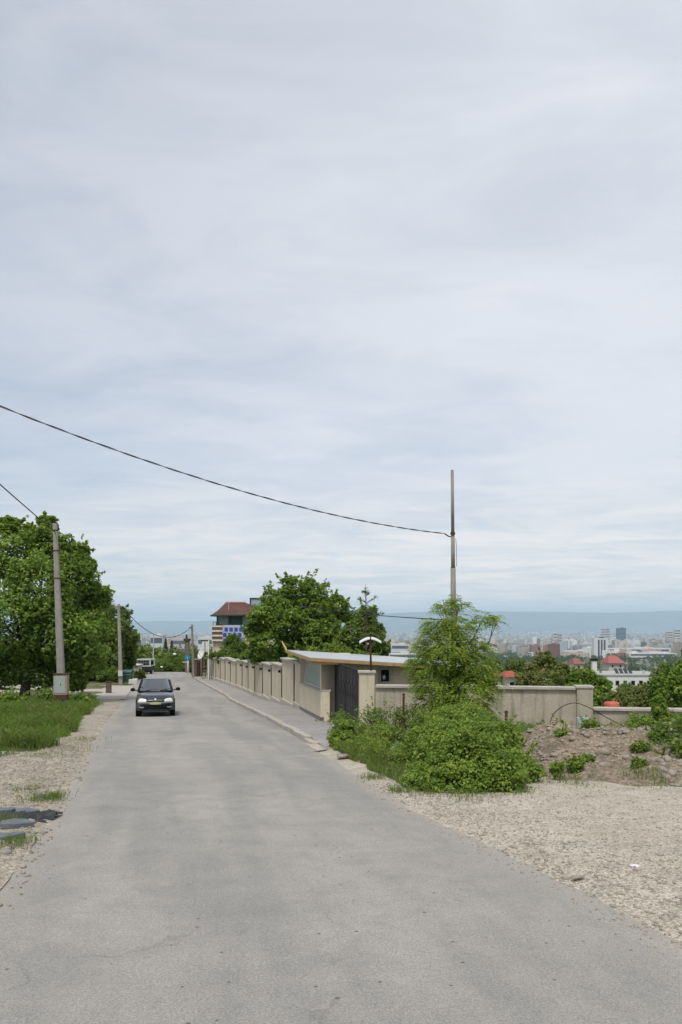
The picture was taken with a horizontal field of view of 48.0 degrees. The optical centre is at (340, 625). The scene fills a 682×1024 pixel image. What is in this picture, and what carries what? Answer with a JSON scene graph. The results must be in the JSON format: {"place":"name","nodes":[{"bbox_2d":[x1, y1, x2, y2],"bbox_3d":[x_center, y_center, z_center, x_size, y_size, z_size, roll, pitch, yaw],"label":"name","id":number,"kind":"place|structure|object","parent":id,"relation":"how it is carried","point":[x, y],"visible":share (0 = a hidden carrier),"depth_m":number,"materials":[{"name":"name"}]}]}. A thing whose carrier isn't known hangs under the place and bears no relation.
{"place":"outdoors","nodes":[
{"label":"outdoors","id":0,"kind":"place"},
{"bbox_2d":[0,691,101,751],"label":"grass verge","id":1,"kind":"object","parent":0,"point":[23,749],"depth_m":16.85,"materials":[{"name":"plant"}]},
{"bbox_2d":[0,685,32,704],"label":"weed bush","id":2,"kind":"object","parent":1,"relation":"on","point":[13,696],"visible":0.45,"depth_m":35.79,"materials":[{"name":"green plant"}]},
{"bbox_2d":[29,679,70,702],"bbox_3d":[-13.955,3.293,36.951,2.266,1.464,1.699,0,0,0],"label":"weed bush","id":3,"kind":"object","parent":1,"relation":"on","point":[48,693],"visible":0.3,"depth_m":36.51,"materials":[{"name":"green plant"}]},
{"bbox_2d":[0,510,113,696],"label":"walnut tree","id":4,"kind":"object","parent":1,"relation":"on","point":[86,627],"visible":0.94,"depth_m":41.67,"materials":[{"name":"green plant"}]},
{"bbox_2d":[52,523,65,702],"bbox_3d":[-12.842,-0.180,35.000,0.631,8.952,0.288,0,0,0],"label":"utility pole","id":5,"kind":"object","parent":1,"relation":"on","point":[60,664],"visible":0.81,"depth_m":34.90,"materials":[{"name":"concrete"}]},
{"bbox_2d":[0,484,54,531],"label":"overhead cable","id":6,"kind":"object","parent":5,"relation":"attached to","point":[26,507],"visible":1,"depth_m":30.24,"materials":[{"name":"black plastic"}]},
{"bbox_2d":[52,673,69,701],"bbox_3d":[-12.658,3.042,34.700,0.700,1.742,0.380,0,0,0],"label":"meter cabinet","id":7,"kind":"object","parent":5,"relation":"attached to","point":[60,686],"visible":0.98,"depth_m":34.55,"materials":[{"name":"paint"}]},
{"bbox_2d":[68,691,95,705],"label":"weed bush","id":8,"kind":"object","parent":1,"relation":"on","point":[80,698],"visible":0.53,"depth_m":36.25,"materials":[{"name":"green plant"}]},
{"bbox_2d":[0,699,123,908],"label":"gravel verge","id":9,"kind":"structure","parent":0,"point":[91,725],"depth_m":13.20,"materials":[{"name":"beige gravel"}]},
{"bbox_2d":[0,832,25,840],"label":"flat stone","id":10,"kind":"object","parent":9,"relation":"on","point":[4,835],"visible":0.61,"depth_m":8.02,"materials":[{"name":"grey stone"}]},
{"bbox_2d":[0,818,33,828],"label":"flat stone","id":11,"kind":"object","parent":9,"relation":"on","point":[16,823],"visible":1,"depth_m":8.65,"materials":[{"name":"grey stone"}]},
{"bbox_2d":[0,741,35,756],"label":"verge grass","id":12,"kind":"structure","parent":9,"relation":"on","point":[11,751],"depth_m":16.11,"materials":[{"name":"green plant"}]},
{"bbox_2d":[0,809,62,821],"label":"black sheet","id":13,"kind":"object","parent":9,"relation":"on","point":[49,814],"visible":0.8,"depth_m":9.27,"materials":[{"name":"plastic"}]},
{"bbox_2d":[0,733,562,849],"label":"grass tufts","id":14,"kind":"object","parent":9,"relation":"on","point":[53,795],"visible":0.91,"depth_m":10.79,"materials":[{"name":"green plant"}]},
{"bbox_2d":[0,685,132,698],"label":"driveway","id":15,"kind":"structure","parent":0,"point":[120,691],"depth_m":54.24,"materials":[{"name":"concrete"}]},
{"bbox_2d":[198,659,202,675],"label":"metal gate","id":16,"kind":"structure","parent":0,"point":[200,667],"depth_m":81.97,"materials":[{"name":"brown metal"}]},
{"bbox_2d":[195,676,358,748],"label":"footway","id":17,"kind":"structure","parent":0,"point":[303,721],"depth_m":30.07,"materials":[{"name":"grey concrete"}]},
{"bbox_2d":[0,672,681,1023],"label":"road","id":18,"kind":"structure","parent":0,"point":[210,856],"depth_m":5.70,"materials":[{"name":"grey asphalt"}]},
{"bbox_2d":[136,658,154,673],"bbox_3d":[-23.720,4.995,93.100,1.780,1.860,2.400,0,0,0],"label":"van","id":19,"kind":"object","parent":18,"relation":"on","point":[148,664],"visible":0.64,"depth_m":92.15,"materials":[{"name":"grey metal"}]},
{"bbox_2d":[130,678,179,715],"bbox_3d":[-7.576,2.905,31.324,1.944,1.508,4.084,0,-3,-13],"label":"car","id":20,"kind":"object","parent":18,"relation":"on","point":[155,694],"visible":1,"depth_m":29.84,"materials":[{"name":"grey paint"}]},
{"bbox_2d":[194,677,318,743],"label":"kerb","id":21,"kind":"structure","parent":18,"relation":"on","point":[301,735],"depth_m":26.81,"materials":[{"name":"concrete"}]},
{"bbox_2d":[0,610,681,631],"bbox_3d":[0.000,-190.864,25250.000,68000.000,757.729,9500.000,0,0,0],"label":"mountains","id":22,"kind":"structure","parent":0,"point":[660,621],"depth_m":22437.01,"materials":[{"name":"blue"}]},
{"bbox_2d":[0,632,681,739],"bbox_3d":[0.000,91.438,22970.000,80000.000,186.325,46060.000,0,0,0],"label":"ground","id":23,"kind":"structure","parent":0,"point":[93,684],"depth_m":1190.19,"materials":[{"name":"green plant"}]},
{"bbox_2d":[45,581,129,681],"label":"broadleaf tree","id":24,"kind":"object","parent":23,"relation":"on","point":[112,644],"visible":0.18,"depth_m":70.95,"materials":[{"name":"green plant"}]},
{"bbox_2d":[96,661,118,682],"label":"bush","id":25,"kind":"object","parent":23,"relation":"on","point":[103,676],"visible":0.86,"depth_m":68.55,"materials":[{"name":"green plant"}]},
{"bbox_2d":[117,604,123,684],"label":"utility pole","id":26,"kind":"object","parent":23,"relation":"on","point":[120,672],"visible":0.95,"depth_m":65.90,"materials":[{"name":"concrete"}]},
{"bbox_2d":[105,603,140,679],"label":"broadleaf tree","id":27,"kind":"object","parent":23,"relation":"on","point":[130,647],"visible":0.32,"depth_m":73.97,"materials":[{"name":"green plant"}]},
{"bbox_2d":[123,670,132,683],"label":"waste container","id":28,"kind":"object","parent":23,"relation":"on","point":[127,675],"visible":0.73,"depth_m":66.58,"materials":[{"name":"teal paint"}]},
{"bbox_2d":[133,666,148,678],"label":"bush","id":29,"kind":"object","parent":23,"relation":"on","point":[139,674],"visible":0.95,"depth_m":77.79,"materials":[{"name":"green plant"}]},
{"bbox_2d":[137,646,155,671],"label":"broadleaf tree","id":30,"kind":"object","parent":23,"relation":"on","point":[141,652],"visible":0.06,"depth_m":117.61,"materials":[{"name":"green plant"}]},
{"bbox_2d":[136,643,169,659],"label":"broadleaf tree","id":31,"kind":"object","parent":23,"relation":"on","point":[156,651],"visible":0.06,"depth_m":129.10,"materials":[{"name":"green plant"}]},
{"bbox_2d":[150,633,165,647],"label":"factory hall","id":32,"kind":"structure","parent":23,"relation":"on","point":[158,640],"depth_m":1880.00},
{"bbox_2d":[154,652,194,671],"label":"shrub bank","id":33,"kind":"object","parent":23,"relation":"on","point":[168,665],"visible":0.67,"depth_m":104.23,"materials":[{"name":"green plant"}]},
{"bbox_2d":[162,644,191,661],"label":"broadleaf tree","id":34,"kind":"object","parent":23,"relation":"on","point":[178,652],"visible":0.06,"depth_m":134.34,"materials":[{"name":"green plant"}]},
{"bbox_2d":[170,638,184,651],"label":"factory hall","id":35,"kind":"structure","parent":23,"relation":"on","point":[178,641],"depth_m":2580.00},
{"bbox_2d":[184,635,190,672],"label":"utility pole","id":36,"kind":"object","parent":23,"relation":"on","point":[187,640],"visible":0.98,"depth_m":97.74,"materials":[{"name":"concrete"}]},
{"bbox_2d":[190,625,194,677],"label":"utility pole","id":37,"kind":"object","parent":23,"relation":"on","point":[193,666],"visible":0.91,"depth_m":79.90,"materials":[{"name":"grey concrete"}]},
{"bbox_2d":[182,645,211,671],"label":"broadleaf tree","id":38,"kind":"object","parent":23,"relation":"on","point":[204,657],"visible":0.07,"depth_m":148.99,"materials":[{"name":"green plant"}]},
{"bbox_2d":[198,636,212,650],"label":"factory hall","id":39,"kind":"structure","parent":23,"relation":"on","point":[203,638],"depth_m":2280.00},
{"bbox_2d":[215,632,248,663],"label":"broadleaf tree","id":40,"kind":"object","parent":23,"relation":"on","point":[233,643],"visible":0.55,"depth_m":69.47,"materials":[{"name":"green plant"}]},
{"bbox_2d":[208,598,283,679],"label":"hip roof house","id":41,"kind":"structure","parent":23,"relation":"on","point":[231,617],"depth_m":75.03,"materials":[{"name":"paint"}]},
{"bbox_2d":[206,655,299,708],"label":"boundary wall","id":42,"kind":"structure","parent":23,"relation":"on","point":[276,682],"depth_m":44.34,"materials":[{"name":"paint"}]},
{"bbox_2d":[226,638,305,663],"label":"bush","id":43,"kind":"object","parent":23,"relation":"on","point":[241,656],"visible":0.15,"depth_m":55.62,"materials":[{"name":"green plant"}]},
{"bbox_2d":[240,568,352,664],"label":"walnut tree","id":44,"kind":"object","parent":23,"relation":"on","point":[274,612],"visible":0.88,"depth_m":46.17,"materials":[{"name":"green plant"}]},
{"bbox_2d":[285,636,381,659],"bbox_3d":[-0.356,2.365,38.440,5.029,3.718,1.686,0,0,11],"label":"hedge","id":45,"kind":"object","parent":23,"relation":"on","point":[329,648],"visible":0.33,"depth_m":38.36,"materials":[{"name":"green plant"}]},
{"bbox_2d":[2,630,681,650],"bbox_3d":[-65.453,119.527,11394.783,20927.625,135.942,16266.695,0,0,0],"label":"city","id":46,"kind":"object","parent":23,"relation":"on","point":[581,639],"visible":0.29,"depth_m":7860.39},
{"bbox_2d":[326,716,360,750],"bbox_3d":[0.062,2.472,17.452,0.834,0.808,1.440,0,0,0],"label":"bush","id":47,"kind":"object","parent":23,"relation":"on","point":[344,729],"visible":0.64,"depth_m":17.34,"materials":[{"name":"green plant"}]},
{"bbox_2d":[16,648,681,700],"bbox_3d":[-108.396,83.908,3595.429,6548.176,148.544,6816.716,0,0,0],"label":"distant trees","id":48,"kind":"object","parent":23,"relation":"on","point":[560,659],"visible":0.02,"depth_m":1605.45,"materials":[{"name":"green plant"}]},
{"bbox_2d":[330,597,391,655],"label":"broadleaf tree","id":49,"kind":"object","parent":23,"relation":"on","point":[347,635],"visible":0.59,"depth_m":41.24,"materials":[{"name":"green plant"}]},
{"bbox_2d":[358,670,375,726],"bbox_3d":[0.780,2.315,23.200,0.540,1.890,0.540,0,0,0],"label":"gate post","id":50,"kind":"object","parent":23,"relation":"on","point":[366,684],"visible":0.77,"depth_m":22.97,"materials":[{"name":"paint"}]},
{"bbox_2d":[334,663,357,723],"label":"iron gate","id":51,"kind":"structure","parent":50,"relation":"attached to","point":[346,686],"depth_m":24.60,"materials":[{"name":"black metal"}]},
{"bbox_2d":[359,636,380,670],"bbox_3d":[0.888,0.845,23.200,0.660,1.051,0.300,0,0,0],"label":"wing lamp","id":52,"kind":"object","parent":50,"relation":"on","point":[369,638],"visible":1,"depth_m":23.17,"materials":[{"name":"white paint"}]},
{"bbox_2d":[350,585,384,652],"bbox_3d":[1.405,1.528,39.325,1.888,7.284,1.342,0,0,0],"label":"spruce sapling","id":53,"kind":"object","parent":23,"relation":"on","point":[365,607],"visible":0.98,"depth_m":39.49,"materials":[{"name":"green plant"}]},
{"bbox_2d":[282,641,468,720],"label":"guardhouse","id":54,"kind":"structure","parent":23,"relation":"on","point":[316,682],"depth_m":27.21,"materials":[{"name":"beige paint"}]},
{"bbox_2d":[304,660,319,688],"bbox_3d":[-1.034,1.850,29.443,0.204,1.229,6.675,0,0,-8],"label":"window","id":55,"kind":"structure","parent":54,"relation":"in","point":[312,671],"depth_m":30.11,"materials":[{"name":"glass"}]},
{"bbox_2d":[315,696,442,744],"bbox_3d":[1.157,2.379,19.590,2.827,1.211,3.388,0,0,-29],"label":"hedge","id":56,"kind":"object","parent":23,"relation":"on","point":[362,726],"visible":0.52,"depth_m":19.56,"materials":[{"name":"green plant"}]},
{"bbox_2d":[391,643,408,652],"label":"factory hall","id":57,"kind":"structure","parent":23,"relation":"on","point":[399,648],"depth_m":2180.00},
{"bbox_2d":[389,652,414,657],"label":"factory hall","id":58,"kind":"structure","parent":23,"relation":"on","point":[400,654],"depth_m":1480.00,"materials":[{"name":"white metal"}]},
{"bbox_2d":[402,693,404,738],"bbox_3d":[1.551,2.400,19.001,0.084,1.430,0.053,0,0,0],"label":"rusty stake","id":59,"kind":"object","parent":23,"relation":"on","point":[403,707],"visible":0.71,"depth_m":18.99,"materials":[{"name":"brown metal"}]},
{"bbox_2d":[445,470,456,680],"bbox_3d":[3.046,-0.483,21.294,0.380,7.666,0.187,0,0,0],"label":"utility pole","id":60,"kind":"object","parent":23,"relation":"on","point":[453,573],"visible":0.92,"depth_m":21.26,"materials":[{"name":"grey concrete"}]},
{"bbox_2d":[0,405,444,533],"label":"overhead cable","id":61,"kind":"object","parent":60,"relation":"attached to","point":[3,407],"visible":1,"depth_m":15.95,"materials":[{"name":"black plastic"}]},
{"bbox_2d":[290,602,441,619],"bbox_3d":[-1.115,-1.150,38.150,0.032,2.032,34.753,0,0,-14],"label":"overhead cable","id":62,"kind":"object","parent":60,"relation":"attached to","point":[370,614],"visible":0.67,"depth_m":29.15,"materials":[{"name":"black plastic"}]},
{"bbox_2d":[401,594,514,717],"bbox_3d":[2.904,1.167,19.085,2.877,3.941,2.194,0,0,0],"label":"locust tree","id":63,"kind":"object","parent":23,"relation":"on","point":[456,650],"visible":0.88,"depth_m":18.88,"materials":[{"name":"green plant"}]},
{"bbox_2d":[385,683,547,793],"bbox_3d":[2.245,1.944,14.079,2.769,1.713,6.407,0,0,0],"label":"bramble mound","id":64,"kind":"object","parent":23,"relation":"on","point":[472,747],"visible":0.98,"depth_m":11.86,"materials":[{"name":"green plant"}]},
{"bbox_2d":[375,684,593,730],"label":"garden wall","id":65,"kind":"structure","parent":23,"relation":"on","point":[528,704],"depth_m":22.23,"materials":[{"name":"grey paint"}]},
{"bbox_2d":[499,642,507,654],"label":"city building","id":66,"kind":"structure","parent":23,"relation":"on","point":[503,646],"depth_m":2462.48,"materials":[{"name":"beige concrete"}]},
{"bbox_2d":[498,658,518,672],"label":"broadleaf tree","id":67,"kind":"object","parent":23,"relation":"on","point":[511,664],"visible":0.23,"depth_m":124.47,"materials":[{"name":"green plant"}]},
{"bbox_2d":[499,671,518,685],"bbox_3d":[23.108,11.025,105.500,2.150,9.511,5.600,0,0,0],"label":"tiled house","id":68,"kind":"structure","parent":23,"relation":"on","point":[509,675],"depth_m":103.42,"materials":[{"name":"red tile"}]},
{"bbox_2d":[509,658,526,679],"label":"broadleaf tree","id":69,"kind":"object","parent":23,"relation":"on","point":[520,661],"visible":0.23,"depth_m":139.21,"materials":[{"name":"green plant"}]},
{"bbox_2d":[519,647,542,654],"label":"city building","id":70,"kind":"structure","parent":23,"relation":"on","point":[523,650],"depth_m":2547.88,"materials":[{"name":"grey concrete"}]},
{"bbox_2d":[513,647,582,685],"bbox_3d":[10.693,4.449,39.315,3.830,6.681,3.057,0,0,0],"label":"broadleaf tree","id":71,"kind":"object","parent":23,"relation":"on","point":[533,674],"visible":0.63,"depth_m":39.40,"materials":[{"name":"green plant"}]},
{"bbox_2d":[548,643,559,656],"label":"city building","id":72,"kind":"structure","parent":23,"relation":"on","point":[554,648],"depth_m":1903.85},
{"bbox_2d":[560,651,588,659],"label":"city building","id":73,"kind":"structure","parent":23,"relation":"on","point":[576,653],"depth_m":1907.72,"materials":[{"name":"grey concrete"}]},
{"bbox_2d":[566,658,583,669],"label":"tiled house","id":74,"kind":"structure","parent":23,"relation":"on","point":[575,662],"depth_m":301.95,"materials":[{"name":"red tile"}]},
{"bbox_2d":[563,662,612,706],"bbox_3d":[11.646,3.960,35.697,2.414,4.554,2.639,0,0,0],"label":"broadleaf tree","id":75,"kind":"object","parent":23,"relation":"on","point":[600,684],"visible":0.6,"depth_m":35.66,"materials":[{"name":"green plant"}]},
{"bbox_2d":[517,721,681,786],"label":"rubble heap","id":76,"kind":"object","parent":23,"relation":"on","point":[607,774],"visible":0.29,"depth_m":13.50,"materials":[{"name":"soil"}]},
{"bbox_2d":[552,725,572,737],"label":"weed plant","id":77,"kind":"object","parent":76,"relation":"on","point":[559,732],"visible":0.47,"depth_m":14.74,"materials":[{"name":"green plant"}]},
{"bbox_2d":[507,721,640,733],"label":"wall foot grass","id":78,"kind":"structure","parent":76,"relation":"on","point":[525,727],"depth_m":20.19,"materials":[{"name":"green plant"}]},
{"bbox_2d":[564,754,585,773],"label":"weed plant","id":79,"kind":"object","parent":76,"relation":"on","point":[574,764],"visible":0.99,"depth_m":12.64,"materials":[{"name":"green plant"}]},
{"bbox_2d":[578,715,601,728],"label":"weed plant","id":80,"kind":"object","parent":76,"relation":"on","point":[587,724],"visible":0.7,"depth_m":16.95,"materials":[{"name":"green plant"}]},
{"bbox_2d":[508,720,681,786],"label":"rubble stones","id":81,"kind":"object","parent":76,"relation":"on","point":[622,730],"visible":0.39,"depth_m":13.62,"materials":[{"name":"grey stone"}]},
{"bbox_2d":[525,719,681,788],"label":"heap grass","id":82,"kind":"structure","parent":76,"relation":"on","point":[575,775],"depth_m":12.24,"materials":[{"name":"green plant"}]},
{"bbox_2d":[630,756,647,768],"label":"weed plant","id":83,"kind":"object","parent":76,"relation":"on","point":[638,760],"visible":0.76,"depth_m":12.76,"materials":[{"name":"green plant"}]},
{"bbox_2d":[629,739,652,752],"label":"weed plant","id":84,"kind":"object","parent":76,"relation":"on","point":[640,746],"visible":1,"depth_m":13.34,"materials":[{"name":"green plant"}]},
{"bbox_2d":[592,637,607,658],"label":"slab block","id":85,"kind":"structure","parent":23,"relation":"on","point":[599,644],"depth_m":2042.00,"materials":[{"name":"white concrete"}]},
{"bbox_2d":[599,655,624,670],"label":"tiled house","id":86,"kind":"structure","parent":23,"relation":"on","point":[610,662],"depth_m":331.96,"materials":[{"name":"red paint"}]},
{"bbox_2d":[604,701,619,706],"bbox_3d":[7.979,2.576,22.600,0.440,0.665,0.440,0,0,0],"label":"plastic tub","id":87,"kind":"object","parent":23,"relation":"on","point":[611,704],"visible":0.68,"depth_m":22.44,"materials":[{"name":"plastic"}]},
{"bbox_2d":[602,649,636,657],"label":"city building","id":88,"kind":"structure","parent":23,"relation":"on","point":[604,652],"depth_m":1941.05,"materials":[{"name":"white concrete"}]},
{"bbox_2d":[616,628,625,640],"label":"office block","id":89,"kind":"structure","parent":23,"relation":"on","point":[621,634],"depth_m":5180.00,"materials":[{"name":"blue glass"}]},
{"bbox_2d":[601,682,659,706],"bbox_3d":[12.330,3.816,32.733,2.003,2.790,1.911,0,0,-18],"label":"broadleaf tree","id":90,"kind":"object","parent":23,"relation":"on","point":[634,696],"visible":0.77,"depth_m":32.58,"materials":[{"name":"green plant"}]},
{"bbox_2d":[593,707,681,727],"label":"wall","id":91,"kind":"structure","parent":23,"relation":"on","point":[618,714],"depth_m":22.04,"materials":[{"name":"grey paint"}]},
{"bbox_2d":[608,647,670,652],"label":"factory hall","id":92,"kind":"structure","parent":23,"relation":"on","point":[637,649],"depth_m":2283.51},
{"bbox_2d":[625,652,676,659],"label":"factory hall","id":93,"kind":"structure","parent":23,"relation":"on","point":[640,655],"depth_m":1880.00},
{"bbox_2d":[625,695,681,727],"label":"bush","id":94,"kind":"object","parent":23,"relation":"on","point":[660,713],"visible":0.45,"depth_m":20.01,"materials":[{"name":"green plant"}]},
{"bbox_2d":[648,659,674,679],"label":"broadleaf tree","id":95,"kind":"object","parent":23,"relation":"on","point":[654,672],"visible":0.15,"depth_m":160.29,"materials":[{"name":"green plant"}]},
{"bbox_2d":[643,692,681,758],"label":"bush","id":96,"kind":"object","parent":23,"relation":"on","point":[660,734],"visible":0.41,"depth_m":13.78,"materials":[{"name":"green plant"}]},
{"bbox_2d":[645,649,681,707],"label":"broadleaf tree","id":97,"kind":"object","parent":23,"relation":"on","point":[668,680],"visible":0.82,"depth_m":30.29,"materials":[{"name":"green plant"}]},
{"bbox_2d":[673,641,681,659],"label":"city building","id":98,"kind":"structure","parent":23,"relation":"on","point":[677,646],"depth_m":1901.59,"materials":[{"name":"grey concrete"}]},
{"bbox_2d":[0,0,681,621],"label":"sky","id":99,"kind":"structure","parent":0,"point":[344,258],"materials":[{"name":"white"}]},
{"bbox_2d":[306,741,681,953],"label":"gravel lot","id":100,"kind":"structure","parent":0,"point":[615,809],"depth_m":8.57,"materials":[{"name":"beige gravel"}]},
{"bbox_2d":[337,730,370,747],"bbox_3d":[0.326,2.549,16.661,0.850,0.529,0.967,0,0,0],"label":"weed plant","id":101,"kind":"object","parent":100,"relation":"on","point":[361,739],"visible":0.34,"depth_m":16.68,"materials":[{"name":"green plant"}]},
{"bbox_2d":[357,733,389,754],"bbox_3d":[0.660,2.468,15.447,0.756,0.550,0.976,0,0,39],"label":"weed plant","id":102,"kind":"object","parent":100,"relation":"on","point":[375,742],"visible":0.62,"depth_m":15.45,"materials":[{"name":"green plant"}]},
{"bbox_2d":[358,716,394,745],"bbox_3d":[0.810,2.488,17.529,0.929,0.770,1.384,0,0,0],"label":"weed plant","id":103,"kind":"object","parent":100,"relation":"on","point":[380,731],"visible":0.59,"depth_m":17.73,"materials":[{"name":"green plant"}]},
{"bbox_2d":[376,740,413,762],"bbox_3d":[0.992,2.433,14.354,0.764,0.493,0.978,0,0,0],"label":"weed plant","id":104,"kind":"object","parent":100,"relation":"on","point":[398,751],"visible":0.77,"depth_m":14.30,"materials":[{"name":"green plant"}]},
{"bbox_2d":[328,728,465,790],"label":"roadside grass","id":105,"kind":"structure","parent":100,"relation":"on","point":[373,762],"depth_m":14.27,"materials":[{"name":"green plant"}]},
{"bbox_2d":[549,759,565,777],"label":"weed plant","id":106,"kind":"object","parent":100,"relation":"on","point":[556,768],"visible":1,"depth_m":12.33,"materials":[{"name":"green plant"}]},
{"bbox_2d":[581,753,595,762],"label":"weed plant","id":107,"kind":"object","parent":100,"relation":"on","point":[589,757],"visible":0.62,"depth_m":13.15,"materials":[{"name":"green plant"}]},
{"bbox_2d":[597,667,656,691],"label":"white building","id":108,"kind":"structure","parent":0,"point":[616,677],"depth_m":170.00,"materials":[{"name":"paint"}]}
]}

